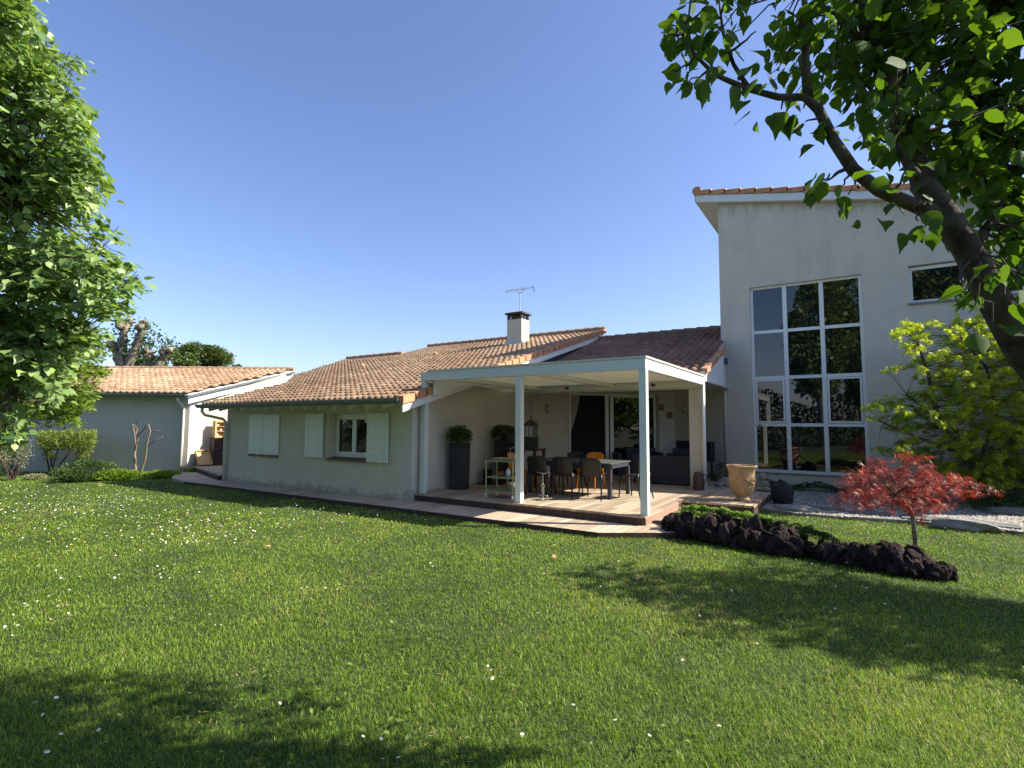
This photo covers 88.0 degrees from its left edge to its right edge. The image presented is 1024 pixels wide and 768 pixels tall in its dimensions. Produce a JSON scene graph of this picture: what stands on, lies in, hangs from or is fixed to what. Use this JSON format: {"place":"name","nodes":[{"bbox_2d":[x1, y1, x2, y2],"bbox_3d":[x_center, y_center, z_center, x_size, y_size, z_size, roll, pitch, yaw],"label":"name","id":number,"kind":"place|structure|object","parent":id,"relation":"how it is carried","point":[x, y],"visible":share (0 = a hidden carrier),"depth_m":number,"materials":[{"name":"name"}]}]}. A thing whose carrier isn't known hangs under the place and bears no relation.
{"place":"outdoors","nodes":[
{"label":"outdoors","id":0,"kind":"place"},
{"bbox_2d":[171,472,739,532],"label":"boarded path","id":1,"kind":"structure","parent":0,"point":[549,520],"depth_m":10.70,"materials":[{"name":"wood"}]},
{"bbox_2d":[477,469,498,484],"bbox_3d":[-0.611,2.415,13.823,0.450,0.380,0.420,-3,-5,33],"label":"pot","id":2,"kind":"object","parent":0,"point":[489,480],"visible":0.79,"depth_m":13.76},
{"bbox_2d":[0,451,1023,767],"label":"lawn ground","id":3,"kind":"structure","parent":0,"point":[744,589],"depth_m":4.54,"materials":[{"name":"plant"}]},
{"bbox_2d":[0,444,26,472],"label":"leafy shrub","id":4,"kind":"object","parent":3,"relation":"on","point":[10,449],"visible":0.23,"depth_m":17.36,"materials":[{"name":"green plant"}]},
{"bbox_2d":[0,438,34,480],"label":"twiggy shrub","id":5,"kind":"object","parent":3,"relation":"on","point":[13,475],"visible":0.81,"depth_m":16.34,"materials":[{"name":"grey plant"}]},
{"bbox_2d":[20,473,47,479],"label":"grey plant","id":6,"kind":"object","parent":3,"relation":"on","point":[30,476],"visible":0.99,"depth_m":16.53,"materials":[{"name":"green plant"}]},
{"bbox_2d":[0,317,114,451],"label":"field maple","id":7,"kind":"object","parent":3,"relation":"on","point":[67,414],"visible":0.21,"depth_m":10.98,"materials":[{"name":"green plant"}]},
{"bbox_2d":[33,428,98,473],"bbox_3d":[-15.300,2.299,18.102,3.150,1.627,1.542,0,-4,2],"label":"clipped shrub","id":8,"kind":"object","parent":3,"relation":"on","point":[72,440],"visible":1,"depth_m":17.88,"materials":[{"name":"green plant"}]},
{"bbox_2d":[0,0,157,450],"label":"linden tree","id":9,"kind":"object","parent":3,"relation":"on","point":[42,337],"visible":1,"depth_m":7.06,"materials":[{"name":"green plant"}]},
{"bbox_2d":[47,458,120,481],"bbox_3d":[-13.183,2.638,16.357,1.666,0.736,1.763,2,-5,-20],"label":"conifer shrub","id":10,"kind":"object","parent":3,"relation":"on","point":[67,471],"visible":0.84,"depth_m":16.07,"materials":[{"name":"green plant"}]},
{"bbox_2d":[89,468,140,480],"bbox_3d":[-12.414,2.837,16.618,1.290,0.435,1.343,3,-5,-29],"label":"ground plant","id":11,"kind":"object","parent":3,"relation":"on","point":[123,474],"visible":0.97,"depth_m":16.35,"materials":[{"name":"green plant"}]},
{"bbox_2d":[105,315,165,365],"bbox_3d":[-21.539,-0.160,29.776,3.562,8.184,1.656,1,-4,-6],"label":"pollarded plane","id":12,"kind":"object","parent":3,"relation":"on","point":[122,357],"visible":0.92,"depth_m":29.82,"materials":[{"name":"grey plant"}]},
{"bbox_2d":[132,421,162,474],"bbox_3d":[-12.139,2.154,17.543,1.072,1.881,0.308,-1,-4,10],"label":"pruned shrub","id":13,"kind":"object","parent":3,"relation":"on","point":[135,450],"visible":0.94,"depth_m":17.58,"materials":[{"name":"wood"}]},
{"bbox_2d":[127,332,180,366],"bbox_3d":[-20.882,0.454,30.807,2.981,7.120,1.554,0,-4,-1],"label":"pollarded plane","id":14,"kind":"object","parent":3,"relation":"on","point":[165,352],"visible":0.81,"depth_m":30.84,"materials":[{"name":"grey plant"}]},
{"bbox_2d":[13,366,294,471],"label":"garage","id":15,"kind":"structure","parent":3,"relation":"on","point":[164,400],"depth_m":19.25,"materials":[{"name":"paint"}]},
{"bbox_2d":[137,469,181,478],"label":"ground plant","id":16,"kind":"object","parent":3,"relation":"on","point":[159,474],"visible":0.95,"depth_m":17.17,"materials":[{"name":"green plant"}]},
{"bbox_2d":[154,348,201,366],"bbox_3d":[-25.297,0.993,39.754,4.038,7.357,3.284,-3,-5,33],"label":"umbrella pine","id":17,"kind":"object","parent":3,"relation":"on","point":[191,360],"visible":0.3,"depth_m":39.72,"materials":[{"name":"green plant"}]},
{"bbox_2d":[173,340,236,366],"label":"umbrella pine","id":18,"kind":"object","parent":3,"relation":"on","point":[212,355],"visible":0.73,"depth_m":42.72,"materials":[{"name":"green plant"}]},
{"bbox_2d":[193,465,221,479],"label":"passage deck","id":19,"kind":"structure","parent":3,"relation":"on","point":[213,472],"depth_m":17.66,"materials":[{"name":"concrete"}]},
{"bbox_2d":[194,450,212,465],"bbox_3d":[-11.139,2.673,19.166,0.420,0.572,0.480,-3,-5,35],"label":"leaning crate","id":20,"kind":"object","parent":19,"relation":"on","point":[203,457],"visible":1,"depth_m":19.16,"materials":[{"name":"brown wood"}]},
{"bbox_2d":[209,437,223,465],"bbox_3d":[-10.844,2.488,19.641,0.390,1.010,0.610,-3,-5,33],"label":"cupboard","id":21,"kind":"object","parent":19,"relation":"on","point":[216,448],"visible":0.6,"depth_m":19.43,"materials":[{"name":"brown paint"}]},
{"bbox_2d":[212,421,223,437],"bbox_3d":[-10.861,1.673,19.698,0.200,0.620,0.420,-3,-5,33],"label":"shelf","id":22,"kind":"object","parent":21,"relation":"on","point":[215,428],"visible":0.72,"depth_m":19.61,"materials":[{"name":"yellow wood"}]},
{"bbox_2d":[184,481,675,538],"bbox_3d":[-3.523,2.649,11.681,14.432,0.110,0.809,-2,-5,29],"label":"path edge","id":23,"kind":"object","parent":3,"relation":"on","point":[554,529],"visible":0.61,"depth_m":9.87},
{"bbox_2d":[0,482,922,537],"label":"daisies","id":24,"kind":"object","parent":3,"relation":"on","point":[144,515],"visible":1,"depth_m":10.32,"materials":[{"name":"white plant"}]},
{"bbox_2d":[195,311,729,500],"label":"house","id":25,"kind":"structure","parent":3,"relation":"on","point":[349,424],"depth_m":14.98,"materials":[{"name":"paint"}]},
{"bbox_2d":[325,414,366,462],"bbox_3d":[-3.997,1.332,13.192,1.520,1.150,0.330,-3,-5,33],"label":"window","id":26,"kind":"structure","parent":25,"relation":"in","point":[351,430],"depth_m":13.30,"materials":[{"name":"white plastic"}]},
{"bbox_2d":[569,393,658,473],"bbox_3d":[3.296,1.586,16.950,3.079,2.540,0.088,1,-4,-12],"label":"sliding door","id":27,"kind":"structure","parent":25,"relation":"in","point":[606,424],"depth_m":16.93,"materials":[{"name":"glass"}]},
{"bbox_2d":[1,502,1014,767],"bbox_3d":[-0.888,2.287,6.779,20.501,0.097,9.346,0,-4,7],"label":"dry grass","id":28,"kind":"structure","parent":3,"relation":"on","point":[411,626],"depth_m":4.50,"materials":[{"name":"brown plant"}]},
{"bbox_2d":[414,474,771,525],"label":"wooden deck","id":29,"kind":"structure","parent":3,"relation":"on","point":[667,499],"depth_m":11.13,"materials":[{"name":"brown wood"}]},
{"bbox_2d":[445,423,473,489],"bbox_3d":[-1.267,1.727,12.673,0.718,1.571,0.663,-3,-5,33],"label":"potted shrub","id":30,"kind":"object","parent":29,"relation":"on","point":[459,461],"visible":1,"depth_m":12.61,"materials":[{"name":"plastic"}]},
{"bbox_2d":[484,459,514,499],"bbox_3d":[-0.162,2.011,11.320,0.700,0.808,0.484,-3,-5,33],"label":"serving trolley","id":31,"kind":"object","parent":29,"relation":"on","point":[497,490],"visible":0.78,"depth_m":11.27,"materials":[{"name":"green metal"}]},
{"bbox_2d":[490,423,514,482],"bbox_3d":[-0.232,1.850,14.339,0.809,1.588,0.820,-3,-5,33],"label":"potted shrub","id":32,"kind":"object","parent":29,"relation":"on","point":[500,442],"visible":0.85,"depth_m":14.16,"materials":[{"name":"green plant"}]},
{"bbox_2d":[505,452,533,488],"bbox_3d":[0.180,2.096,12.780,0.570,0.872,0.541,-2,-5,23],"label":"garden chair","id":33,"kind":"object","parent":29,"relation":"on","point":[510,466],"visible":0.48,"depth_m":12.77,"materials":[{"name":"orange plastic"}]},
{"bbox_2d":[498,431,546,486],"bbox_3d":[0.244,1.902,13.647,1.120,1.385,0.654,-3,-5,33],"label":"barbecue table","id":34,"kind":"object","parent":29,"relation":"on","point":[510,442],"visible":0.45,"depth_m":13.58,"materials":[{"name":"brown paint"}]},
{"bbox_2d":[524,438,537,448],"bbox_3d":[0.479,1.512,13.558,0.300,0.278,0.260,-3,-5,33],"label":"black crate","id":35,"kind":"object","parent":34,"relation":"on","point":[529,443],"visible":0.68,"depth_m":13.45,"materials":[{"name":"black"}]},
{"bbox_2d":[524,416,538,437],"bbox_3d":[0.516,1.094,13.566,0.405,0.552,0.280,-3,-5,33],"label":"lantern","id":36,"kind":"object","parent":35,"relation":"on","point":[529,427],"visible":0.88,"depth_m":13.51,"materials":[{"name":"black metal"}]},
{"bbox_2d":[524,456,555,496],"bbox_3d":[0.640,2.026,11.820,0.540,0.872,0.570,-2,-5,29],"label":"garden chair","id":37,"kind":"object","parent":29,"relation":"on","point":[535,464],"visible":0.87,"depth_m":11.64,"materials":[{"name":"black plastic"}]},
{"bbox_2d":[419,355,703,515],"bbox_3d":[1.313,1.122,12.433,5.280,2.767,4.425,-3,-5,33],"label":"pergola","id":38,"kind":"object","parent":29,"relation":"on","point":[643,373],"visible":1,"depth_m":10.92,"materials":[{"name":"white paint"}]},
{"bbox_2d":[550,457,583,498],"bbox_3d":[1.193,2.006,11.523,0.540,0.872,0.570,-3,-5,35],"label":"garden chair","id":39,"kind":"object","parent":29,"relation":"on","point":[562,466],"visible":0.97,"depth_m":11.35,"materials":[{"name":"black plastic"}]},
{"bbox_2d":[558,451,586,486],"bbox_3d":[1.522,2.146,13.355,0.541,0.872,0.570,-2,-5,32],"label":"garden chair","id":40,"kind":"object","parent":29,"relation":"on","point":[575,454],"visible":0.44,"depth_m":13.54,"materials":[{"name":"black plastic"}]},
{"bbox_2d":[528,457,630,499],"bbox_3d":[1.516,2.109,12.077,2.054,0.747,1.160,-3,-5,33],"label":"garden table","id":41,"kind":"object","parent":29,"relation":"on","point":[609,465],"visible":0.69,"depth_m":11.79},
{"bbox_2d":[576,452,605,489],"bbox_3d":[1.940,2.122,13.003,0.540,0.872,0.570,-3,-5,37],"label":"garden chair","id":42,"kind":"object","parent":29,"relation":"on","point":[598,455],"visible":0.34,"depth_m":13.11,"materials":[{"name":"orange plastic"}]},
{"bbox_2d":[577,458,606,501],"bbox_3d":[1.723,1.981,11.159,0.540,0.872,0.570,-2,-5,30],"label":"garden chair","id":43,"kind":"object","parent":29,"relation":"on","point":[590,467],"visible":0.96,"depth_m":10.98,"materials":[{"name":"black plastic"}]},
{"bbox_2d":[618,457,653,497],"bbox_3d":[2.656,2.001,11.363,0.570,0.872,0.541,-4,-6,45],"label":"garden chair","id":44,"kind":"object","parent":29,"relation":"on","point":[637,474],"visible":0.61,"depth_m":11.34,"materials":[{"name":"black plastic"}]},
{"bbox_2d":[612,448,662,474],"bbox_3d":[3.932,2.426,16.721,1.450,0.800,0.800,1,-4,-5],"label":"garden sofa","id":45,"kind":"object","parent":29,"relation":"on","point":[630,452],"visible":0.27,"depth_m":16.72,"materials":[{"name":"fabric"}]},
{"bbox_2d":[632,454,689,485],"bbox_3d":[4.174,2.272,14.213,1.680,0.730,0.800,-3,-5,33],"label":"garden sofa","id":46,"kind":"object","parent":29,"relation":"on","point":[674,470],"visible":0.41,"depth_m":13.81,"materials":[{"name":"fabric"}]},
{"bbox_2d":[666,448,689,455],"bbox_3d":[4.999,2.310,15.383,0.840,0.840,0.800,-3,-5,33],"label":"garden armchair","id":47,"kind":"object","parent":29,"relation":"on","point":[680,452],"visible":0.14,"depth_m":15.69,"materials":[{"name":"fabric"}]},
{"bbox_2d":[676,440,714,476],"bbox_3d":[5.487,2.257,15.951,0.082,1.075,1.481,3,-5,-28],"label":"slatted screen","id":48,"kind":"object","parent":29,"relation":"on","point":[710,451],"visible":0.5,"depth_m":15.49,"materials":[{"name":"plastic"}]},
{"bbox_2d":[693,472,706,490],"bbox_3d":[4.526,2.332,12.727,0.344,0.430,0.230,-3,-5,33],"label":"milk can","id":49,"kind":"object","parent":29,"relation":"on","point":[698,484],"visible":1,"depth_m":12.66,"materials":[{"name":"ceramic"}]},
{"bbox_2d":[726,464,756,500],"bbox_3d":[4.801,2.060,11.078,0.609,0.728,0.609,-3,-5,33],"label":"terracotta urn","id":50,"kind":"object","parent":29,"relation":"on","point":[741,479],"visible":1,"depth_m":10.89,"materials":[{"name":"ceramic"}]},
{"bbox_2d":[755,472,769,491],"bbox_3d":[5.957,2.323,12.600,0.336,0.443,0.270,-3,-5,33],"label":"buddha statuette","id":51,"kind":"object","parent":29,"relation":"on","point":[762,484],"visible":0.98,"depth_m":12.54,"materials":[{"name":"stone"}]},
{"bbox_2d":[707,460,728,480],"bbox_3d":[5.859,2.559,14.907,0.796,0.857,0.773,-3,-5,33],"label":"box shrub","id":52,"kind":"object","parent":3,"relation":"on","point":[715,478],"visible":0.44,"depth_m":14.92,"materials":[{"name":"green plant"}]},
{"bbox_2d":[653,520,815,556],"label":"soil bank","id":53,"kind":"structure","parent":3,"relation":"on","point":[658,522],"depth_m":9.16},
{"bbox_2d":[661,512,676,531],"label":"lava rock","id":54,"kind":"object","parent":53,"relation":"on","point":[666,519],"visible":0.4,"depth_m":8.70,"materials":[{"name":"stone"}]},
{"bbox_2d":[674,517,698,540],"bbox_3d":[2.810,2.365,8.512,0.418,0.523,0.428,0,-4,8],"label":"lava rock","id":55,"kind":"object","parent":53,"relation":"on","point":[682,534],"visible":0.43,"depth_m":8.36,"materials":[{"name":"stone"}]},
{"bbox_2d":[686,518,698,538],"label":"lava rock","id":56,"kind":"object","parent":53,"relation":"on","point":[692,525],"visible":0.43,"depth_m":8.25,"materials":[{"name":"stone"}]},
{"bbox_2d":[695,523,718,545],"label":"lava rock","id":57,"kind":"object","parent":53,"relation":"on","point":[704,533],"visible":0.68,"depth_m":8.02,"materials":[{"name":"stone"}]},
{"bbox_2d":[698,511,717,530],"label":"lava rock","id":58,"kind":"object","parent":53,"relation":"on","point":[709,519],"visible":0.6,"depth_m":8.07,"materials":[{"name":"stone"}]},
{"bbox_2d":[716,512,730,522],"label":"lava rock","id":59,"kind":"object","parent":53,"relation":"on","point":[721,517],"visible":0.62,"depth_m":8.05,"materials":[{"name":"stone"}]},
{"bbox_2d":[673,504,774,523],"bbox_3d":[3.273,2.100,8.450,0.551,0.400,1.905,4,-6,-44],"label":"sedum","id":60,"kind":"object","parent":53,"relation":"on","point":[693,509],"visible":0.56,"depth_m":8.29,"materials":[{"name":"green plant"}]},
{"bbox_2d":[716,520,737,546],"bbox_3d":[3.224,2.257,7.977,0.304,0.459,0.370,21,-29,8],"label":"lava rock","id":61,"kind":"object","parent":53,"relation":"on","point":[727,531],"visible":0.86,"depth_m":7.87,"materials":[{"name":"stone"}]},
{"bbox_2d":[729,535,740,549],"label":"lava rock","id":62,"kind":"object","parent":53,"relation":"on","point":[734,544],"visible":0.81,"depth_m":7.75,"materials":[{"name":"stone"}]},
{"bbox_2d":[737,521,751,550],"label":"lava rock","id":63,"kind":"object","parent":53,"relation":"on","point":[743,533],"visible":0.73,"depth_m":7.65,"materials":[{"name":"stone"}]},
{"bbox_2d":[747,534,763,553],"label":"lava rock","id":64,"kind":"object","parent":53,"relation":"on","point":[754,545],"visible":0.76,"depth_m":7.52,"materials":[{"name":"stone"}]},
{"bbox_2d":[742,513,769,535],"bbox_3d":[3.555,2.150,7.795,0.381,0.491,0.436,19,15,-38],"label":"lava rock","id":65,"kind":"object","parent":53,"relation":"on","point":[758,524],"visible":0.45,"depth_m":7.70,"materials":[{"name":"stone"}]},
{"bbox_2d":[751,530,766,542],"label":"lava rock","id":66,"kind":"object","parent":53,"relation":"on","point":[762,537],"visible":0.47,"depth_m":7.56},
{"bbox_2d":[761,540,775,555],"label":"lava rock","id":67,"kind":"object","parent":53,"relation":"on","point":[769,548],"visible":0.65,"depth_m":7.41,"materials":[{"name":"stone"}]},
{"bbox_2d":[766,528,789,555],"bbox_3d":[3.764,2.247,7.460,0.304,0.422,0.317,-1,1,-26],"label":"lava rock","id":68,"kind":"object","parent":53,"relation":"on","point":[778,537],"visible":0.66,"depth_m":7.38,"materials":[{"name":"stone"}]},
{"bbox_2d":[778,535,805,557],"bbox_3d":[3.840,2.263,7.374,0.441,0.335,0.298,-19,-54,28],"label":"lava rock","id":69,"kind":"object","parent":53,"relation":"on","point":[794,547],"visible":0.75,"depth_m":7.26,"materials":[{"name":"stone"}]},
{"bbox_2d":[786,525,804,538],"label":"lava rock","id":70,"kind":"object","parent":53,"relation":"on","point":[793,531],"visible":0.38,"depth_m":7.42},
{"bbox_2d":[804,540,816,553],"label":"lava rock","id":71,"kind":"object","parent":53,"relation":"on","point":[810,547],"visible":0.77,"depth_m":7.20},
{"bbox_2d":[815,542,826,560],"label":"lava rock","id":72,"kind":"object","parent":53,"relation":"on","point":[820,548],"visible":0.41,"depth_m":7.10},
{"bbox_2d":[826,541,841,564],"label":"lava rock","id":73,"kind":"object","parent":53,"relation":"on","point":[832,558],"visible":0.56,"depth_m":6.98,"materials":[{"name":"stone"}]},
{"bbox_2d":[831,542,848,559],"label":"lava rock","id":74,"kind":"object","parent":53,"relation":"on","point":[840,548],"visible":0.59,"depth_m":6.94,"materials":[{"name":"stone"}]},
{"bbox_2d":[842,551,855,568],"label":"lava rock","id":75,"kind":"object","parent":53,"relation":"on","point":[850,561],"visible":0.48,"depth_m":6.79,"materials":[{"name":"stone"}]},
{"bbox_2d":[846,542,862,562],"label":"lava rock","id":76,"kind":"object","parent":53,"relation":"on","point":[853,549],"visible":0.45,"depth_m":6.80,"materials":[{"name":"stone"}]},
{"bbox_2d":[854,544,879,572],"bbox_3d":[4.491,2.237,6.735,0.264,0.392,0.379,13,-37,-8],"label":"lava rock","id":77,"kind":"object","parent":53,"relation":"on","point":[865,563],"visible":0.64,"depth_m":6.63,"materials":[{"name":"stone"}]},
{"bbox_2d":[863,548,883,572],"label":"lava rock","id":78,"kind":"object","parent":53,"relation":"on","point":[878,566],"visible":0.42,"depth_m":6.56,"materials":[{"name":"stone"}]},
{"bbox_2d":[865,543,882,556],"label":"lava rock","id":79,"kind":"object","parent":53,"relation":"on","point":[870,546],"visible":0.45,"depth_m":6.66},
{"bbox_2d":[879,548,892,572],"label":"lava rock","id":80,"kind":"object","parent":53,"relation":"on","point":[885,556],"visible":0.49,"depth_m":6.52,"materials":[{"name":"stone"}]},
{"bbox_2d":[887,542,904,562],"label":"lava rock","id":81,"kind":"object","parent":53,"relation":"on","point":[896,550],"visible":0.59,"depth_m":6.49,"materials":[{"name":"stone"}]},
{"bbox_2d":[892,552,907,575],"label":"lava rock","id":82,"kind":"object","parent":53,"relation":"on","point":[901,561],"visible":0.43,"depth_m":6.38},
{"bbox_2d":[886,562,899,575],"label":"lava rock","id":83,"kind":"object","parent":82,"relation":"on","point":[891,569],"visible":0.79,"depth_m":6.43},
{"bbox_2d":[904,544,925,557],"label":"lava rock","id":84,"kind":"object","parent":53,"relation":"on","point":[918,549],"visible":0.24,"depth_m":6.52,"materials":[{"name":"stone"}]},
{"bbox_2d":[658,0,1023,381],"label":"fruit tree","id":85,"kind":"object","parent":3,"relation":"on","point":[979,150],"visible":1,"depth_m":2.30,"materials":[{"name":"green plant"}]},
{"bbox_2d":[692,183,1023,501],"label":"tall house block","id":86,"kind":"structure","parent":3,"relation":"on","point":[820,300],"depth_m":14.71,"materials":[{"name":"paint"}]},
{"bbox_2d":[750,275,868,477],"bbox_3d":[8.226,-0.185,14.829,2.831,5.439,0.200,-3,-5,33],"label":"grid window","id":87,"kind":"structure","parent":86,"relation":"in","point":[809,372],"depth_m":14.83,"materials":[{"name":"glass"}]},
{"bbox_2d":[908,257,1023,304],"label":"wide window","id":88,"kind":"structure","parent":86,"relation":"in","point":[926,284],"depth_m":13.47,"materials":[{"name":"glass"}]},
{"bbox_2d":[897,564,921,578],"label":"lava rock","id":89,"kind":"object","parent":3,"relation":"on","point":[911,573],"visible":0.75,"depth_m":6.30,"materials":[{"name":"stone"}]},
{"bbox_2d":[905,559,923,578],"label":"lava rock","id":90,"kind":"object","parent":3,"relation":"on","point":[918,565],"visible":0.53,"depth_m":6.30,"materials":[{"name":"stone"}]},
{"bbox_2d":[825,450,1005,545],"bbox_3d":[5.627,1.656,7.207,2.801,1.528,2.241,0,-4,4],"label":"red maple","id":91,"kind":"object","parent":3,"relation":"on","point":[910,501],"visible":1,"depth_m":7.06,"materials":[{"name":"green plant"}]},
{"bbox_2d":[921,567,939,581],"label":"lava rock","id":92,"kind":"object","parent":3,"relation":"on","point":[930,575],"visible":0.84,"depth_m":6.20,"materials":[{"name":"stone"}]},
{"bbox_2d":[930,566,949,582],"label":"lava rock","id":93,"kind":"object","parent":3,"relation":"on","point":[944,574],"visible":0.75,"depth_m":6.16,"materials":[{"name":"stone"}]},
{"bbox_2d":[938,561,958,582],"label":"lava rock","id":94,"kind":"object","parent":3,"relation":"on","point":[953,571],"visible":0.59,"depth_m":6.18,"materials":[{"name":"stone"}]},
{"bbox_2d":[0,0,1023,382],"label":"sky","id":95,"kind":"structure","parent":0,"point":[303,185],"materials":[{"name":"blue"}]},
{"bbox_2d":[742,517,842,543],"bbox_3d":[3.966,2.069,7.633,0.462,0.264,1.502,3,-5,-29],"label":"moss","id":96,"kind":"object","parent":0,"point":[812,531],"visible":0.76,"depth_m":7.40,"materials":[{"name":"green plant"}]},
{"bbox_2d":[762,487,1023,534],"bbox_3d":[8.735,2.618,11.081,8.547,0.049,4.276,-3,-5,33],"label":"gravel","id":97,"kind":"structure","parent":0,"point":[948,514],"depth_m":11.07,"materials":[{"name":"gravel"}]},
{"bbox_2d":[770,479,793,504],"bbox_3d":[6.029,2.448,11.840,0.483,0.632,0.427,-3,-5,33],"label":"dark boulder","id":98,"kind":"object","parent":97,"relation":"on","point":[782,492],"visible":0.93,"depth_m":11.70,"materials":[{"name":"stone"}]},
{"bbox_2d":[773,504,819,512],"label":"flat boulder","id":99,"kind":"object","parent":97,"relation":"on","point":[796,508],"visible":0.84,"depth_m":10.73,"materials":[{"name":"grey stone"}]},
{"bbox_2d":[758,478,938,497],"bbox_3d":[8.586,2.696,13.806,3.966,0.315,0.681,-3,-5,33],"label":"wall planting","id":100,"kind":"object","parent":97,"relation":"on","point":[831,488],"depth_m":14.03,"materials":[{"name":"green plant"}]},
{"bbox_2d":[849,510,889,516],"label":"stepping stone","id":101,"kind":"object","parent":97,"relation":"on","point":[871,513],"visible":0.71,"depth_m":10.46,"materials":[{"name":"stone"}]},
{"bbox_2d":[900,514,939,520],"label":"stepping stone","id":102,"kind":"object","parent":97,"relation":"on","point":[907,517],"visible":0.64,"depth_m":9.97,"materials":[{"name":"stone"}]},
{"bbox_2d":[860,304,1023,505],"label":"green maple","id":103,"kind":"object","parent":97,"relation":"on","point":[983,468],"visible":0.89,"depth_m":11.21,"materials":[{"name":"green plant"}]},
{"bbox_2d":[931,517,1005,532],"bbox_3d":[7.937,2.468,9.248,0.995,0.253,0.383,-3,-5,33],"label":"flat boulder","id":104,"kind":"object","parent":97,"relation":"on","point":[973,525],"visible":0.94,"depth_m":9.15,"materials":[{"name":"grey stone"}]},
{"bbox_2d":[958,481,1023,509],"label":"shade planting","id":105,"kind":"object","parent":97,"relation":"on","point":[1008,494],"visible":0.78,"depth_m":11.18,"materials":[{"name":"green plant"}]},
{"bbox_2d":[982,506,1023,515],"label":"flat boulder","id":106,"kind":"object","parent":97,"relation":"on","point":[1011,511],"visible":0.84,"depth_m":10.49,"materials":[{"name":"stone"}]},
{"bbox_2d":[994,522,1021,529],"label":"stepping stone","id":107,"kind":"object","parent":97,"relation":"on","point":[1009,525],"visible":0.29,"depth_m":9.21,"materials":[{"name":"stone"}]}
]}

